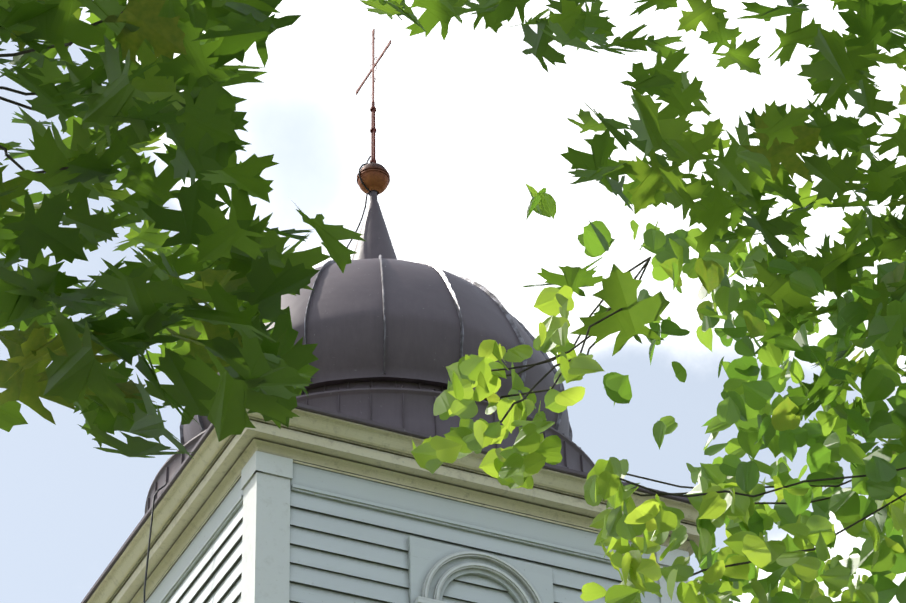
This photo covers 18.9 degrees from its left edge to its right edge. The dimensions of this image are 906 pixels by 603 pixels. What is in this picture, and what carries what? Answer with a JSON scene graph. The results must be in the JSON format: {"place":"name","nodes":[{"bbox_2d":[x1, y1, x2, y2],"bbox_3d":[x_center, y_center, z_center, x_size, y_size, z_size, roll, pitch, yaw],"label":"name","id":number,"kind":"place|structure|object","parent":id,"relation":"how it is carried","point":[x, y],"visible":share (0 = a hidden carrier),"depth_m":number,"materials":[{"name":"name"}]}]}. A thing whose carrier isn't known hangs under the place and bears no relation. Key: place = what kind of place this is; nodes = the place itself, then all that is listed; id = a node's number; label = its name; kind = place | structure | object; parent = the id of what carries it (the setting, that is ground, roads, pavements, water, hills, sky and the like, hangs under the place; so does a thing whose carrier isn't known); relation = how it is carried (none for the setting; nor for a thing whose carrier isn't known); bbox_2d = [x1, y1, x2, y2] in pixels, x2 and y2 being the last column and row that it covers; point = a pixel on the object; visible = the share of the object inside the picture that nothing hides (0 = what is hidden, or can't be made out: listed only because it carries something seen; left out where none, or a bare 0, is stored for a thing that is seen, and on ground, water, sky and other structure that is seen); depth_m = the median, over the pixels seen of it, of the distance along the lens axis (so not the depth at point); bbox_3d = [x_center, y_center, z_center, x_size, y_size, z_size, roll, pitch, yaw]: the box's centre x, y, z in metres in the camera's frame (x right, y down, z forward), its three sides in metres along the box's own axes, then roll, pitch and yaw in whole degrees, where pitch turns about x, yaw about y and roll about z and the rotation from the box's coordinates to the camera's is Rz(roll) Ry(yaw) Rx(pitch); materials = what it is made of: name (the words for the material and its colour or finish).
{"place":"outdoors","nodes":[
{"label":"outdoors","id":0,"kind":"place"},
{"bbox_2d":[0,0,364,458],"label":"tree","id":1,"kind":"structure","parent":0,"point":[246,276],"depth_m":3.94,"materials":[{"name":"green plant"}]},
{"bbox_2d":[166,489,659,602],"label":"clapboard siding","id":2,"kind":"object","parent":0,"point":[340,552],"depth_m":20.24,"materials":[{"name":"white wood"}]},
{"bbox_2d":[86,408,699,602],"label":"tower cornice","id":3,"kind":"structure","parent":2,"relation":"on","point":[201,487],"depth_m":20.80,"materials":[{"name":"beige wood"}]},
{"bbox_2d":[81,403,690,602],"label":"trim","id":4,"kind":"structure","parent":3,"relation":"on","point":[321,411],"depth_m":20.98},
{"bbox_2d":[145,381,594,513],"bbox_3d":[-0.624,1.884,22.656,3.880,0.950,3.880,15,-39,-21],"label":"lower roof skirt","id":5,"kind":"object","parent":4,"relation":"on","point":[386,404],"depth_m":21.14,"materials":[{"name":"grey metal"}]},
{"bbox_2d":[183,258,568,443],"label":"dome","id":6,"kind":"structure","parent":5,"relation":"on","point":[344,326],"depth_m":22.06,"materials":[{"name":"grey metal"}]},
{"bbox_2d":[143,156,370,602],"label":"lightning rod cable","id":7,"kind":"object","parent":6,"relation":"on","point":[163,486],"visible":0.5,"depth_m":21.09,"materials":[{"name":"black metal"}]},
{"bbox_2d":[352,190,396,259],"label":"spire","id":8,"kind":"structure","parent":6,"relation":"on","point":[377,242],"depth_m":24.29,"materials":[{"name":"grey metal"}]},
{"bbox_2d":[357,163,389,194],"bbox_3d":[-0.729,-1.116,24.858,0.304,0.317,0.304,15,-39,-21],"label":"ball finial","id":9,"kind":"object","parent":8,"relation":"on","point":[375,176],"visible":0.88,"depth_m":24.75,"materials":[{"name":"brown metal"}]},
{"bbox_2d":[356,29,390,162],"bbox_3d":[-0.747,-1.907,25.463,0.060,1.752,0.790,16,-41,-21],"label":"cross","id":10,"kind":"object","parent":9,"relation":"on","point":[373,128],"visible":0.98,"depth_m":25.50,"materials":[{"name":"brown metal"}]},
{"bbox_2d":[180,255,572,444],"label":"dome ribs","id":11,"kind":"object","parent":6,"relation":"attached to","point":[489,293],"visible":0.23,"depth_m":22.56,"materials":[{"name":"grey metal"}]},
{"bbox_2d":[145,460,654,602],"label":"frieze board","id":12,"kind":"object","parent":2,"relation":"attached to","point":[346,489],"depth_m":20.72,"materials":[{"name":"white wood"}]},
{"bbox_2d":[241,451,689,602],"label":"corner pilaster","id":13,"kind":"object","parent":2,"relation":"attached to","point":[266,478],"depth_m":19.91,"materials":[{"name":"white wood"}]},
{"bbox_2d":[414,551,541,602],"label":"arch molding","id":14,"kind":"structure","parent":2,"relation":"attached to","point":[509,580],"depth_m":20.47,"materials":[{"name":"white wood"}]},
{"bbox_2d":[407,536,553,602],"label":"window surround panel","id":15,"kind":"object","parent":2,"relation":"attached to","point":[425,556],"depth_m":20.42,"materials":[{"name":"white wood"}]},
{"bbox_2d":[0,0,905,602],"label":"sky","id":16,"kind":"structure","parent":0,"point":[466,119],"materials":[{"name":"white"}]},
{"label":"ground","id":17,"kind":"structure","parent":0,"visible":0},
{"bbox_2d":[360,0,905,453],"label":"tree","id":18,"kind":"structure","parent":17,"relation":"on","point":[782,135],"depth_m":5.18,"materials":[{"name":"green plant"}]},
{"bbox_2d":[411,183,905,602],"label":"tree","id":19,"kind":"object","parent":17,"relation":"on","point":[728,490],"visible":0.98,"depth_m":5.03,"materials":[{"name":"green plant"}]},
{"bbox_3d":[-0.426,7.569,18.483,3.592,12.900,3.592,15,-39,-21],"label":"tower","id":20,"kind":"object","parent":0,"visible":0},
{"bbox_2d":[147,380,593,510],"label":"roof seams","id":21,"kind":"object","parent":20,"relation":"on","point":[544,432],"visible":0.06,"depth_m":21.66,"materials":[{"name":"grey metal"}]}
]}

